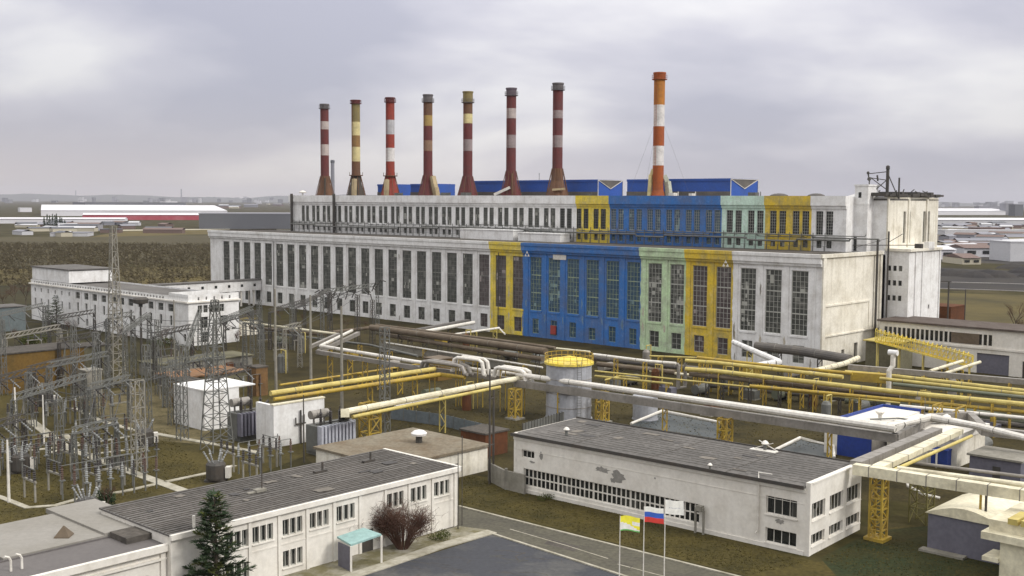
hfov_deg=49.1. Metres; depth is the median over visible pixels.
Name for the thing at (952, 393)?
upright vessel
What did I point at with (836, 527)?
window
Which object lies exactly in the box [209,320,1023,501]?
works yard
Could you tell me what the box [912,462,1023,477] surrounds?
gas pipe
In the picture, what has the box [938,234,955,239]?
house
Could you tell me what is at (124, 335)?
bare tree
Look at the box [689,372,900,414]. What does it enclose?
gas pipe
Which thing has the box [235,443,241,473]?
post insulator
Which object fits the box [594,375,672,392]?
gas pipe
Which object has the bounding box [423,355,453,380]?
pump shed
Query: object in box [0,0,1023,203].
sky
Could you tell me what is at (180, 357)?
lattice tower
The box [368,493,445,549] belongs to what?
bare shrub
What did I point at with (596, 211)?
window
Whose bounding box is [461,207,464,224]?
window
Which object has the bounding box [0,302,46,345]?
switchyard gantry
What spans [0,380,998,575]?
dry grass
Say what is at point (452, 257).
window
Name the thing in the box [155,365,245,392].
gantry
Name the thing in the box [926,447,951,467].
pump cabinet
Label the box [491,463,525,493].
garden wall
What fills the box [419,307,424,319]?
lower window
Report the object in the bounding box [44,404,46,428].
post insulator
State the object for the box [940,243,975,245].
house
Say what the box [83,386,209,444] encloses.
gravel yard
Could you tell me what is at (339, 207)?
window
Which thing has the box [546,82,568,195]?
chimney
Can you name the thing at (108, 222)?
house
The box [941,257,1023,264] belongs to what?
coal yard
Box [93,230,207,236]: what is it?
field
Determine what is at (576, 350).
steam pipe
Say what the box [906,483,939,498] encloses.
water pipe
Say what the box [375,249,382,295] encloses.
window
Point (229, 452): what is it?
disconnector
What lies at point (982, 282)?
rail track
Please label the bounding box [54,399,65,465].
lattice tower
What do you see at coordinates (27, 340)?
disconnector
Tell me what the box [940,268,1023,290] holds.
coal yard
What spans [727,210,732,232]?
window
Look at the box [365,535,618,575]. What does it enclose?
parking apron
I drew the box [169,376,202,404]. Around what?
ochre garage
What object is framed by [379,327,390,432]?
lattice tower
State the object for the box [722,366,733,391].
upright vessel
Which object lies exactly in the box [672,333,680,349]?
lower window
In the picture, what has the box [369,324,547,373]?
pipeline
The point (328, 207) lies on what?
window
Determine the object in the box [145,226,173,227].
house
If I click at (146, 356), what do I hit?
lattice tower
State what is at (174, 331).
switchyard gantry
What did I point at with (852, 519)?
window
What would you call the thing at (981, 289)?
rail track
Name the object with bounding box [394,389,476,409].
steam pipe
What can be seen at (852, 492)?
window
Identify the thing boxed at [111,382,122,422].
overhead wire
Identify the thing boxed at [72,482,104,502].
circuit breaker
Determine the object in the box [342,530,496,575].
pavement
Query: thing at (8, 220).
factory hall
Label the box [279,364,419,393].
gas pipe
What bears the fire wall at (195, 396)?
on the gravel yard at (159, 413)
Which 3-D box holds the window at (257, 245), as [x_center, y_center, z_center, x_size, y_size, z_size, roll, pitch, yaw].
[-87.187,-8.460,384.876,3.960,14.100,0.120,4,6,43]
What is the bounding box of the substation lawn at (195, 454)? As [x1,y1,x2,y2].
[0,366,308,523]
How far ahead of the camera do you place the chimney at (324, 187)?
412.81 m
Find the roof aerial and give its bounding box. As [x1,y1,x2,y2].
[246,446,267,494]
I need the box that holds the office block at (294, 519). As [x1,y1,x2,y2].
[99,436,462,575]
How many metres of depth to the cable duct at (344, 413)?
156.47 m
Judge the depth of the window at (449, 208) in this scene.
351.61 m
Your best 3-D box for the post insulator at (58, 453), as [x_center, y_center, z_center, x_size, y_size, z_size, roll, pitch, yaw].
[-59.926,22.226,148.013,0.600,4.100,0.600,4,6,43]
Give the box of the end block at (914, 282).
[884,242,942,317]
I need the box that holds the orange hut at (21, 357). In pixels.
[0,342,85,393]
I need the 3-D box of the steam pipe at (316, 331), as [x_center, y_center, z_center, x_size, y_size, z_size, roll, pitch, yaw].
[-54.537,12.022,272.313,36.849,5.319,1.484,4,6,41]
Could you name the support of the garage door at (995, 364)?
in the rail shed at (996, 348)
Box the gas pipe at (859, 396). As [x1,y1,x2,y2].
[749,384,1023,428]
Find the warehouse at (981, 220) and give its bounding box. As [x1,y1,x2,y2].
[938,218,1023,224]
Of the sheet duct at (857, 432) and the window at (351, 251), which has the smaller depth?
the sheet duct at (857, 432)
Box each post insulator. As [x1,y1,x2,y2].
[0,447,2,475]
[1,439,5,469]
[6,448,12,479]
[19,446,24,475]
[31,444,37,473]
[34,401,38,426]
[35,439,39,469]
[37,434,41,463]
[43,443,49,473]
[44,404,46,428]
[45,401,48,425]
[47,437,51,457]
[49,432,52,461]
[55,441,61,471]
[59,466,65,499]
[63,401,66,426]
[65,398,68,422]
[71,471,75,502]
[72,400,75,425]
[79,437,84,466]
[83,443,89,458]
[83,469,89,495]
[85,424,87,451]
[90,435,94,464]
[92,398,95,421]
[95,466,101,498]
[101,397,104,418]
[101,434,105,462]
[104,421,109,443]
[106,445,108,475]
[106,458,112,490]
[107,464,113,489]
[110,395,114,416]
[113,438,119,465]
[116,443,119,473]
[118,456,124,487]
[119,462,125,495]
[122,414,125,440]
[123,436,128,464]
[124,418,128,440]
[125,441,128,470]
[129,454,135,485]
[130,460,136,492]
[140,452,146,483]
[142,458,148,490]
[144,438,149,467]
[153,436,159,466]
[153,456,159,488]
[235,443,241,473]
[246,441,251,471]
[246,446,252,476]
[257,444,263,473]
[266,438,272,467]
[267,443,273,471]
[278,436,282,465]
[278,441,283,469]
[288,439,293,467]
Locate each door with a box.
[362,528,372,552]
[977,353,1008,375]
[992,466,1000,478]
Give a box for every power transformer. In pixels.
[227,394,268,441]
[306,406,355,454]
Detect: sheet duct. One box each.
[312,333,339,347]
[316,332,513,394]
[514,380,1023,457]
[848,364,1023,413]
[850,371,885,383]
[850,427,941,464]
[852,463,1023,501]
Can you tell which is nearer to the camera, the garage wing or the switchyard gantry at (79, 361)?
the garage wing
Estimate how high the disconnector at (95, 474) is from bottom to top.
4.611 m
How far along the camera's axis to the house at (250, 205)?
5315.08 m
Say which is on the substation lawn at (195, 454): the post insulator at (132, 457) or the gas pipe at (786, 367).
the post insulator at (132, 457)
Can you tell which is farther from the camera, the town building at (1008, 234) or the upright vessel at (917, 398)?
the town building at (1008, 234)
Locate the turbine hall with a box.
[207,229,883,367]
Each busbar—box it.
[0,427,82,439]
[0,430,93,444]
[11,433,103,447]
[62,452,141,465]
[74,456,154,470]
[97,436,155,445]
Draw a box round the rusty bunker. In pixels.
[939,303,964,319]
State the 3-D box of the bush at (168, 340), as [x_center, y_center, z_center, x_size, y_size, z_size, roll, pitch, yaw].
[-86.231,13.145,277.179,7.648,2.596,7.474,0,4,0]
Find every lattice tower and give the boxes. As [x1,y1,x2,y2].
[0,320,7,395]
[24,372,34,433]
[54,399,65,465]
[70,324,78,399]
[92,332,101,416]
[106,226,125,386]
[129,379,146,475]
[141,344,152,429]
[154,319,161,394]
[168,359,175,425]
[175,344,188,440]
[200,299,233,453]
[202,327,208,367]
[257,300,262,358]
[289,295,295,349]
[327,292,332,349]
[354,295,360,344]
[369,300,375,344]
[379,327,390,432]
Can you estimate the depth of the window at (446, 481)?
122.76 m
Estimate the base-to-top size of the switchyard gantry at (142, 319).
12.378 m
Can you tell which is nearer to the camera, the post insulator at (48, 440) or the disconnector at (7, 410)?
the post insulator at (48, 440)
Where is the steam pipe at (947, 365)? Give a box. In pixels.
[929,360,963,391]
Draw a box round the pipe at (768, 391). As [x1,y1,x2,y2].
[699,383,844,401]
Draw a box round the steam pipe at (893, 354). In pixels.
[886,349,898,404]
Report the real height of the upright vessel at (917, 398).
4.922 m
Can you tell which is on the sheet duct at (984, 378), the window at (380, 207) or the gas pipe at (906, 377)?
the gas pipe at (906, 377)
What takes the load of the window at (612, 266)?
in the turbine hall
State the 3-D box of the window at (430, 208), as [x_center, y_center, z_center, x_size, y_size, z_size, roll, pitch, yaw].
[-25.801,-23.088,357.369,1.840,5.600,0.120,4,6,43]
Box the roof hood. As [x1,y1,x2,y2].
[54,526,73,538]
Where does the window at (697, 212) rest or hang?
in the boiler house at (809, 222)
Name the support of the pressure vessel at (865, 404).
on the works yard at (898, 491)
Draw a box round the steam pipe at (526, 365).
[386,342,542,368]
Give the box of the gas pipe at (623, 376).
[604,375,639,380]
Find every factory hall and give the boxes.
[0,217,127,223]
[18,208,31,211]
[41,205,226,215]
[73,202,185,204]
[82,213,198,219]
[938,208,1007,214]
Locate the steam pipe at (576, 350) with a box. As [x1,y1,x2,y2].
[518,347,590,359]
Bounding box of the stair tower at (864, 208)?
[847,177,878,251]
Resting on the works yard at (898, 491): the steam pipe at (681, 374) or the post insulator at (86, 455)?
the steam pipe at (681, 374)
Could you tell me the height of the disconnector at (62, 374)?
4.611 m
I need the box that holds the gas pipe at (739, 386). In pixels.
[595,370,899,403]
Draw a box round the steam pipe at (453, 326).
[426,321,474,330]
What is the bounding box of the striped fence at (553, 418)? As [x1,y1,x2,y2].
[522,411,563,429]
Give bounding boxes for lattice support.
[358,401,381,437]
[505,388,524,420]
[595,391,611,421]
[716,416,733,441]
[863,477,891,543]
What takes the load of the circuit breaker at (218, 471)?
on the substation lawn at (195, 454)
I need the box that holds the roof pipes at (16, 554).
[4,553,22,571]
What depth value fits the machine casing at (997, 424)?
174.12 m
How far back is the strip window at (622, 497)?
131.29 m
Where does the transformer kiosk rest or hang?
on the works yard at (898, 491)
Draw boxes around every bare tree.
[0,290,12,303]
[5,284,16,303]
[17,284,30,304]
[64,319,78,337]
[116,328,129,348]
[233,328,247,349]
[1003,301,1023,323]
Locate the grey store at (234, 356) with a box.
[137,351,253,376]
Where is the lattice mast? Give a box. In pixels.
[867,165,899,198]
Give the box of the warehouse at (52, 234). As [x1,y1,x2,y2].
[49,232,93,236]
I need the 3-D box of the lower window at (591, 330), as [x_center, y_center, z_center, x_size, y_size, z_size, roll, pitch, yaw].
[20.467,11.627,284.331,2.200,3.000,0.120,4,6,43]
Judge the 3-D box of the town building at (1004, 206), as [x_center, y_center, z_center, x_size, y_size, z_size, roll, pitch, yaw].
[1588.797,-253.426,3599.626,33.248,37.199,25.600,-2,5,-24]
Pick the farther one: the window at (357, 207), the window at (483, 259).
the window at (357, 207)
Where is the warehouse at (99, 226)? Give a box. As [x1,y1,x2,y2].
[60,224,102,230]
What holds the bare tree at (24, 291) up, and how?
on the yard at (19, 296)
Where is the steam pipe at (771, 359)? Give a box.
[731,340,781,372]
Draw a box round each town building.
[937,229,1023,234]
[937,245,956,258]
[942,253,980,264]
[949,244,989,256]
[968,227,1004,229]
[974,206,999,208]
[989,240,1023,260]
[994,234,1023,234]
[999,203,1013,214]
[1008,204,1023,215]
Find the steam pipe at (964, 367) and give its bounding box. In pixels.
[946,361,980,394]
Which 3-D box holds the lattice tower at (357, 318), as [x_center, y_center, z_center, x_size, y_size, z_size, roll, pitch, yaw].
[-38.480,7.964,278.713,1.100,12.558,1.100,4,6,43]
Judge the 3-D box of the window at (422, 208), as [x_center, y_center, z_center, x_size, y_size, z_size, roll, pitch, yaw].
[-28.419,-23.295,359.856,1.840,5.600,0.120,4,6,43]
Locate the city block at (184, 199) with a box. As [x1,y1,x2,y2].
[182,197,187,201]
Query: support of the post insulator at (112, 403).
on the gravel yard at (159, 413)
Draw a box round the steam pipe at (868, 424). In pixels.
[515,373,1023,440]
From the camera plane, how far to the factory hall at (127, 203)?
4985.54 m
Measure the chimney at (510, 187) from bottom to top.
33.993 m
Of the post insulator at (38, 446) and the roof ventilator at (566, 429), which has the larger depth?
the post insulator at (38, 446)
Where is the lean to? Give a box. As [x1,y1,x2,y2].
[863,336,912,368]
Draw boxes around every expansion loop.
[418,359,473,406]
[450,355,491,407]
[491,365,533,414]
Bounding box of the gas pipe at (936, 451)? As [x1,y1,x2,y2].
[895,434,972,468]
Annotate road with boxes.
[436,507,729,575]
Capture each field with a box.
[0,235,209,266]
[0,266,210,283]
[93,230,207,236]
[939,293,1023,323]
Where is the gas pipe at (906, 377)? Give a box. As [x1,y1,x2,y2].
[845,370,1023,391]
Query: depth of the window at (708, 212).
285.71 m
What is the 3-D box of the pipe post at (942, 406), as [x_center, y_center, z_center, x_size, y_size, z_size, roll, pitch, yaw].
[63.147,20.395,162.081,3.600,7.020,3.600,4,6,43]
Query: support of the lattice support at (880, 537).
on the side lawn at (916, 535)
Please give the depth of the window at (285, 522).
108.13 m
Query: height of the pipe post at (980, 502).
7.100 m
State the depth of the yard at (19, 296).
306.78 m
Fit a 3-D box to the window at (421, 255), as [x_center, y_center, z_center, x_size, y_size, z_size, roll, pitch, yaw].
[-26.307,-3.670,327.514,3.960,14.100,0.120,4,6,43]
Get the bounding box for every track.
[123,229,217,230]
[940,288,1023,291]
[953,282,1015,283]
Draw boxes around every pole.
[6,440,10,502]
[14,387,16,436]
[42,395,44,441]
[111,435,113,458]
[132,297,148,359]
[173,300,174,358]
[274,288,277,389]
[303,395,304,462]
[309,295,312,384]
[340,306,343,408]
[457,452,458,528]
[488,369,494,483]
[853,231,922,336]
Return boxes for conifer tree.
[41,305,51,323]
[47,296,66,327]
[182,487,256,575]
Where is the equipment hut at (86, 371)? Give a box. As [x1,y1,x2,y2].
[78,367,102,394]
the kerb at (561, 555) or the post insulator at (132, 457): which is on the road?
the kerb at (561, 555)
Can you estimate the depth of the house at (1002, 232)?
1245.19 m
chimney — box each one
[316,104,333,194]
[346,100,365,194]
[380,97,399,194]
[418,94,439,195]
[457,91,477,195]
[494,87,521,195]
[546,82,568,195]
[628,72,685,195]
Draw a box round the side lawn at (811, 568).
[459,475,927,575]
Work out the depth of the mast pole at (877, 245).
257.29 m
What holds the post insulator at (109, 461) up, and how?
on the substation lawn at (195, 454)
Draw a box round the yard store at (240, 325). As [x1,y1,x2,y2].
[239,317,259,335]
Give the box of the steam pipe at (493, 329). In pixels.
[456,327,505,346]
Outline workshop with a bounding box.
[510,416,860,556]
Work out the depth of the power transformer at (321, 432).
158.85 m
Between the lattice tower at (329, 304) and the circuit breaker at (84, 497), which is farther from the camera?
the lattice tower at (329, 304)
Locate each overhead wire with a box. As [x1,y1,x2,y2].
[23,321,104,337]
[29,390,91,400]
[34,321,110,333]
[53,387,104,394]
[81,389,95,431]
[97,384,109,426]
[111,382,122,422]
[126,360,199,381]
[132,325,211,332]
[141,317,232,326]
[148,312,244,320]
[223,323,281,331]
[300,290,364,325]
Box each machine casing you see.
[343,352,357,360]
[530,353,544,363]
[604,379,620,385]
[659,384,676,393]
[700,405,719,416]
[740,387,760,400]
[744,368,759,373]
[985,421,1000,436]
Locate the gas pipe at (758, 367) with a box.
[685,359,843,408]
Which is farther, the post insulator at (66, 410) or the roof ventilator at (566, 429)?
the post insulator at (66, 410)
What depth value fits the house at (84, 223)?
1398.60 m
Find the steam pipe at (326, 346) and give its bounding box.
[319,329,514,389]
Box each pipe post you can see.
[908,484,934,525]
[932,402,966,418]
[979,495,987,511]
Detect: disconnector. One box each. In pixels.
[0,436,25,451]
[6,403,17,428]
[22,391,30,415]
[22,465,36,502]
[26,331,42,344]
[26,376,46,388]
[27,431,55,459]
[46,392,57,415]
[46,458,61,494]
[58,366,64,388]
[58,438,70,471]
[61,324,67,338]
[69,398,80,424]
[79,386,99,408]
[81,458,97,494]
[88,431,100,460]
[97,454,126,489]
[108,393,129,418]
[145,361,155,382]
[156,347,172,357]
[159,378,169,398]
[191,358,205,368]
[219,438,234,471]
[241,449,258,477]
[261,434,278,466]
[273,342,285,353]
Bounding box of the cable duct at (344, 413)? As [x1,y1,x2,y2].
[341,409,348,417]
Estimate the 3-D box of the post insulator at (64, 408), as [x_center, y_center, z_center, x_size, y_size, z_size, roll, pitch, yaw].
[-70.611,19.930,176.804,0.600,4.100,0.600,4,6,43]
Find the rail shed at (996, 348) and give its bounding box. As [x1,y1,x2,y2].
[877,316,1023,377]
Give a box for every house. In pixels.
[12,229,32,234]
[15,222,36,224]
[15,224,39,227]
[27,227,49,231]
[49,227,76,231]
[55,231,72,236]
[58,226,97,231]
[67,222,101,223]
[101,221,114,224]
[114,221,127,224]
[118,224,135,228]
[128,221,140,225]
[143,228,184,232]
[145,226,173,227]
[158,223,172,226]
[217,205,240,207]
[244,204,257,206]
[288,189,943,317]
[824,404,989,466]
[937,240,953,244]
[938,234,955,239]
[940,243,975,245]
[941,240,988,241]
[942,223,971,224]
[942,226,963,229]
[950,242,989,244]
[953,238,1007,241]
[954,232,977,237]
[957,229,995,229]
[976,234,1006,237]
[979,223,991,225]
[987,221,1006,224]
[989,231,1023,233]
[998,224,1021,227]
[1006,235,1023,238]
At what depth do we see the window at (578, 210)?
315.33 m
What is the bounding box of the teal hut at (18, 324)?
[0,303,26,331]
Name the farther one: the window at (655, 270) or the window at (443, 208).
the window at (443, 208)
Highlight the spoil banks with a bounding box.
[940,263,1023,277]
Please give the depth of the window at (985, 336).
237.68 m
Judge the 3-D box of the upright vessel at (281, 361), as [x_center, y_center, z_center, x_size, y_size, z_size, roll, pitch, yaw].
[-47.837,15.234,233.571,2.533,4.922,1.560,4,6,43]
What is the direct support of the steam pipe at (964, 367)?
on the works yard at (898, 491)
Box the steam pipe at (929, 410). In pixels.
[900,404,1023,437]
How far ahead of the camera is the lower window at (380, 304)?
341.54 m
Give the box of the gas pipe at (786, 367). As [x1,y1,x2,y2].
[697,356,852,402]
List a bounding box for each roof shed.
[377,184,410,194]
[410,184,454,195]
[474,179,622,195]
[627,178,758,195]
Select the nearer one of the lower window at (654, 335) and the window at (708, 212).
the lower window at (654, 335)
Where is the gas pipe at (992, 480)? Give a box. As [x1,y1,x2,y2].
[897,466,1023,487]
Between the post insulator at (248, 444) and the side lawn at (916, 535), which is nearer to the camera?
the side lawn at (916, 535)
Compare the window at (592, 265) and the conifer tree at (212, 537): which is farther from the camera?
the window at (592, 265)
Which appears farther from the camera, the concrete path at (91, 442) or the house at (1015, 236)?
the house at (1015, 236)
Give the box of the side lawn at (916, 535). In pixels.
[820,526,998,575]
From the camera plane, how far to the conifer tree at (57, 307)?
312.97 m
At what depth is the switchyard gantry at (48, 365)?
194.54 m
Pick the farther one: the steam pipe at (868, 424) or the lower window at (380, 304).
the lower window at (380, 304)
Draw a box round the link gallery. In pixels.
[148,278,261,305]
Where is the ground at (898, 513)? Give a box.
[0,201,1023,575]
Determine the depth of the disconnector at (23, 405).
187.34 m
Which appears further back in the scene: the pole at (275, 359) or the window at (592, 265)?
the window at (592, 265)
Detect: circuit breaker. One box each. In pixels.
[8,441,35,474]
[37,383,57,406]
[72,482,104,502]
[134,418,157,447]
[203,448,231,482]
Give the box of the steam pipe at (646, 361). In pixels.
[593,353,676,389]
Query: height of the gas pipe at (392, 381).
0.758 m
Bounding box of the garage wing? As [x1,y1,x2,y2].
[0,499,194,575]
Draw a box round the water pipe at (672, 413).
[630,410,719,424]
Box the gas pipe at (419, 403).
[351,385,500,418]
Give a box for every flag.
[619,515,639,575]
[643,506,663,575]
[664,500,683,575]
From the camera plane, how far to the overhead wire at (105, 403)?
166.11 m
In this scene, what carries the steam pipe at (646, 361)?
on the works yard at (898, 491)
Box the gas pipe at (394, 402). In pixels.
[346,376,522,432]
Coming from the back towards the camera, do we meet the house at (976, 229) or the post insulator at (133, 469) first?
the house at (976, 229)
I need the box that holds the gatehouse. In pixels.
[981,503,1023,575]
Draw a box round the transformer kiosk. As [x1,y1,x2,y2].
[967,445,1023,481]
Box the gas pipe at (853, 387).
[685,367,1023,421]
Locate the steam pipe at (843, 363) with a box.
[806,356,860,375]
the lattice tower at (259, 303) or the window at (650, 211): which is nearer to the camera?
the lattice tower at (259, 303)
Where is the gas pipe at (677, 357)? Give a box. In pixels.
[649,355,726,381]
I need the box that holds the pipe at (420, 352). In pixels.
[380,343,504,367]
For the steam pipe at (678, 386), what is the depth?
208.96 m
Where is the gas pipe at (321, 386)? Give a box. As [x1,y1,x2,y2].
[269,367,436,411]
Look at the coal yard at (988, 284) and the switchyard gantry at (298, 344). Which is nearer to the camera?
the switchyard gantry at (298, 344)
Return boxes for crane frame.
[875,328,973,379]
[940,281,965,319]
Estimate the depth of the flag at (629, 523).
100.40 m
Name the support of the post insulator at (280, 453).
on the ground at (898, 513)
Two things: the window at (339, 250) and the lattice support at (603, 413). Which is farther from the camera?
the window at (339, 250)
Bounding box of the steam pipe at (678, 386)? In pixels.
[676,362,687,388]
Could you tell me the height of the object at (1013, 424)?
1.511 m
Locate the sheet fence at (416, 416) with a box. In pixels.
[391,408,481,430]
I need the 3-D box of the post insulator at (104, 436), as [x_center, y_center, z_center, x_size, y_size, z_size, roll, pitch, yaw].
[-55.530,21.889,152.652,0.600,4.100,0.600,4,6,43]
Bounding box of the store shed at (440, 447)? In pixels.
[313,427,488,476]
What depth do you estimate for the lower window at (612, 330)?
279.95 m
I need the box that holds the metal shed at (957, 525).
[918,493,1023,564]
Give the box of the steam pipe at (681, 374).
[649,370,776,399]
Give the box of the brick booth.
[246,364,267,396]
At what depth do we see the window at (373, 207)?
376.94 m
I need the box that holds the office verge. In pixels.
[284,526,485,575]
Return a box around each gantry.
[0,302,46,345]
[0,367,39,417]
[0,413,32,453]
[2,324,61,346]
[9,373,89,452]
[26,355,78,411]
[45,351,110,415]
[47,309,96,342]
[57,330,102,387]
[71,417,123,480]
[86,374,132,434]
[105,311,137,382]
[122,312,152,394]
[152,324,194,382]
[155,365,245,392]
[162,353,212,407]
[184,309,204,375]
[207,364,253,405]
[212,306,254,365]
[223,310,261,350]
[242,319,266,368]
[268,299,306,349]
[282,322,304,372]
[292,287,331,344]
[320,283,379,337]
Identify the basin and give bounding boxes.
[632,413,719,437]
[781,440,832,457]
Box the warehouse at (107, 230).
[100,229,122,232]
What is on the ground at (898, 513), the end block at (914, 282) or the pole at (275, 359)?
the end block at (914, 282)
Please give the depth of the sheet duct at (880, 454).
130.20 m
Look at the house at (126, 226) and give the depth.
1344.60 m
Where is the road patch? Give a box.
[544,539,579,550]
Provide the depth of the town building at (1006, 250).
704.17 m
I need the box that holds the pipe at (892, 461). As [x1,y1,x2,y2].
[873,428,963,467]
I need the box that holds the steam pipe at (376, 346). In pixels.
[279,333,417,360]
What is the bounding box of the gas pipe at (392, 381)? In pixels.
[273,372,465,400]
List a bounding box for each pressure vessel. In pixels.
[277,336,287,345]
[421,387,440,393]
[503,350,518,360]
[597,362,612,372]
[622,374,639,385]
[691,383,709,395]
[771,390,786,400]
[783,372,799,377]
[851,400,869,411]
[985,436,992,445]
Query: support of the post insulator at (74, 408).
on the substation lawn at (195, 454)
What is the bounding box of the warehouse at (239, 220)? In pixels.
[198,212,289,228]
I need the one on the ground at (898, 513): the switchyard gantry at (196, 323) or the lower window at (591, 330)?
the switchyard gantry at (196, 323)
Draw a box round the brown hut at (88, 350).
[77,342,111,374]
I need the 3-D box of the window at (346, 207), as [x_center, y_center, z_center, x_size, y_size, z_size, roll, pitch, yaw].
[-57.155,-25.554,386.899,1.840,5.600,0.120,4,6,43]
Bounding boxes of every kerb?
[459,505,738,575]
[491,533,626,575]
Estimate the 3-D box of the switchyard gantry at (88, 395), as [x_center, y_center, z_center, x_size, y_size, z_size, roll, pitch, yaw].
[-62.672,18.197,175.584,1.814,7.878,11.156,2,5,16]
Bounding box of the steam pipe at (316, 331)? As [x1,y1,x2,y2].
[242,321,334,348]
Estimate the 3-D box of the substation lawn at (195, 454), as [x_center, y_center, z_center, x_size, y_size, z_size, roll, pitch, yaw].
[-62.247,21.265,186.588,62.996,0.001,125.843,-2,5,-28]
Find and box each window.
[202,317,207,326]
[203,305,206,312]
[224,241,229,279]
[227,529,246,548]
[228,561,246,575]
[234,242,239,278]
[244,242,249,278]
[252,523,271,543]
[255,243,260,278]
[256,290,259,300]
[265,243,271,284]
[267,291,270,301]
[276,244,282,285]
[278,292,281,303]
[283,516,300,535]
[283,547,301,567]
[288,244,294,286]
[299,245,305,287]
[302,205,304,220]
[306,205,308,220]
[310,509,327,528]
[311,246,317,289]
[312,206,314,220]
[317,206,319,220]
[323,206,325,221]
[323,246,330,288]
[327,206,329,221]
[335,206,336,221]
[336,247,342,291]
[337,299,341,309]
[337,503,353,521]
[338,206,340,221]
[345,206,347,221]
[348,248,355,292]
[349,206,351,221]
[350,300,354,311]
[356,206,358,221]
[361,206,363,222]
[362,248,368,293]
[363,301,367,312]
[367,206,370,222]
[372,206,374,222]
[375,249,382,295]
[376,302,381,314]
[379,206,381,222]
[384,206,386,222]
[387,491,401,508]
[389,250,396,296]
[390,304,395,316]
[391,206,393,222]
[396,206,399,223]
[403,250,410,297]
[404,207,406,223]
[404,305,409,317]
[409,207,411,223]
[411,485,424,502]
[416,207,419,223]
[417,251,425,299]
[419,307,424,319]
[421,207,424,223]
[429,207,431,223]
[432,252,440,300]
[434,207,437,224]
[434,308,439,321]
[434,480,447,496]
[442,207,445,224]
[448,207,450,224]
[448,253,456,302]
[449,310,454,321]
[456,207,458,224]
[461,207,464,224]
[463,254,472,303]
[465,312,470,320]
[470,207,472,225]
[475,207,478,225]
[479,254,488,305]
[481,313,486,326]
[484,207,487,225]
[490,208,493,225]
[496,255,505,306]
[497,315,503,329]
[498,208,501,225]
[504,208,508,226]
[513,208,516,226]
[513,256,522,308]
[514,317,521,331]
[519,208,523,226]
[523,449,533,458]
[525,468,698,522]
[528,208,532,226]
[531,257,541,310]
[533,318,538,333]
[535,208,538,226]
[544,208,548,227]
[549,258,559,312]
[551,208,554,227]
[551,320,556,335]
[560,208,564,227]
[567,208,571,227]
[567,259,578,313]
[570,322,575,337]
[577,208,580,227]
[584,209,588,228]
[587,260,598,315]
[589,328,594,339]
[594,209,598,228]
[601,209,605,228]
[606,261,618,317]
[609,326,615,341]
[611,209,615,228]
[619,209,623,229]
[627,262,639,319]
[629,209,633,229]
[629,328,635,344]
[637,209,641,229]
[647,209,652,229]
[648,263,661,321]
[650,330,658,346]
[655,209,660,230]
[666,209,671,230]
[670,264,683,323]
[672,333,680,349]
[674,210,679,230]
[686,210,691,230]
[693,266,706,326]
[694,210,699,231]
[694,335,703,351]
[706,210,711,231]
[715,210,720,231]
[716,267,730,328]
[718,337,727,354]
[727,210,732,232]
[735,210,741,232]
[740,268,755,330]
[742,340,751,357]
[748,210,754,232]
[757,211,763,232]
[765,269,781,333]
[766,527,795,547]
[767,342,777,356]
[767,495,796,518]
[770,211,776,233]
[779,211,785,233]
[791,271,808,335]
[793,211,799,233]
[793,345,803,363]
[802,211,808,234]
[803,240,807,247]
[811,530,822,544]
[812,499,823,519]
[816,211,822,234]
[826,211,832,234]
[829,521,840,535]
[830,491,841,510]
[846,512,857,526]
[847,484,857,502]
[907,328,909,337]
[921,329,923,339]
[935,330,937,340]
[940,331,942,340]
[944,331,947,341]
[979,334,981,344]
[984,335,986,344]
[989,335,991,345]
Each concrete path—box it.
[0,465,236,508]
[28,420,186,491]
[49,436,129,452]
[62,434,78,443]
[76,408,256,453]
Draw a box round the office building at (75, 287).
[28,264,240,345]
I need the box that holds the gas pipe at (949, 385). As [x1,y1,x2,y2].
[879,377,1023,394]
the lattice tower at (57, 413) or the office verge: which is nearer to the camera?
the office verge
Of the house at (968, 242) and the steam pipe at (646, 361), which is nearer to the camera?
the steam pipe at (646, 361)
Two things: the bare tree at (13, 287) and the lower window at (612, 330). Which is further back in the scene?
the bare tree at (13, 287)
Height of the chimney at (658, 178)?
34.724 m
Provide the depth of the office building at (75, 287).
303.08 m
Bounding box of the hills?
[0,194,1023,206]
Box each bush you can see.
[19,332,49,344]
[95,488,115,504]
[102,485,115,503]
[146,336,177,345]
[428,529,451,540]
[536,493,554,500]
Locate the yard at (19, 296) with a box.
[0,284,278,359]
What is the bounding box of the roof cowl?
[411,430,426,442]
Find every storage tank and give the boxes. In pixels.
[544,350,593,420]
[632,394,657,420]
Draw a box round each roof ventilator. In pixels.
[313,462,327,472]
[361,452,374,462]
[563,427,569,435]
[750,440,777,452]
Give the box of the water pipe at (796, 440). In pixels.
[775,436,834,457]
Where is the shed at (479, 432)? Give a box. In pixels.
[459,424,509,455]
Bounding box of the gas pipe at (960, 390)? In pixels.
[892,382,1023,398]
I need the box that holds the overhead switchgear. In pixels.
[315,279,385,308]
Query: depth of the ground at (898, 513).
454.20 m
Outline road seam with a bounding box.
[511,529,607,558]
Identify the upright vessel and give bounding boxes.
[277,349,285,372]
[299,332,305,352]
[462,381,473,410]
[643,345,650,366]
[651,364,662,389]
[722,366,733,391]
[809,378,818,406]
[821,394,831,422]
[915,390,930,411]
[947,379,961,400]
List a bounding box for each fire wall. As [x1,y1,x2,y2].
[174,377,254,430]
[256,396,324,446]

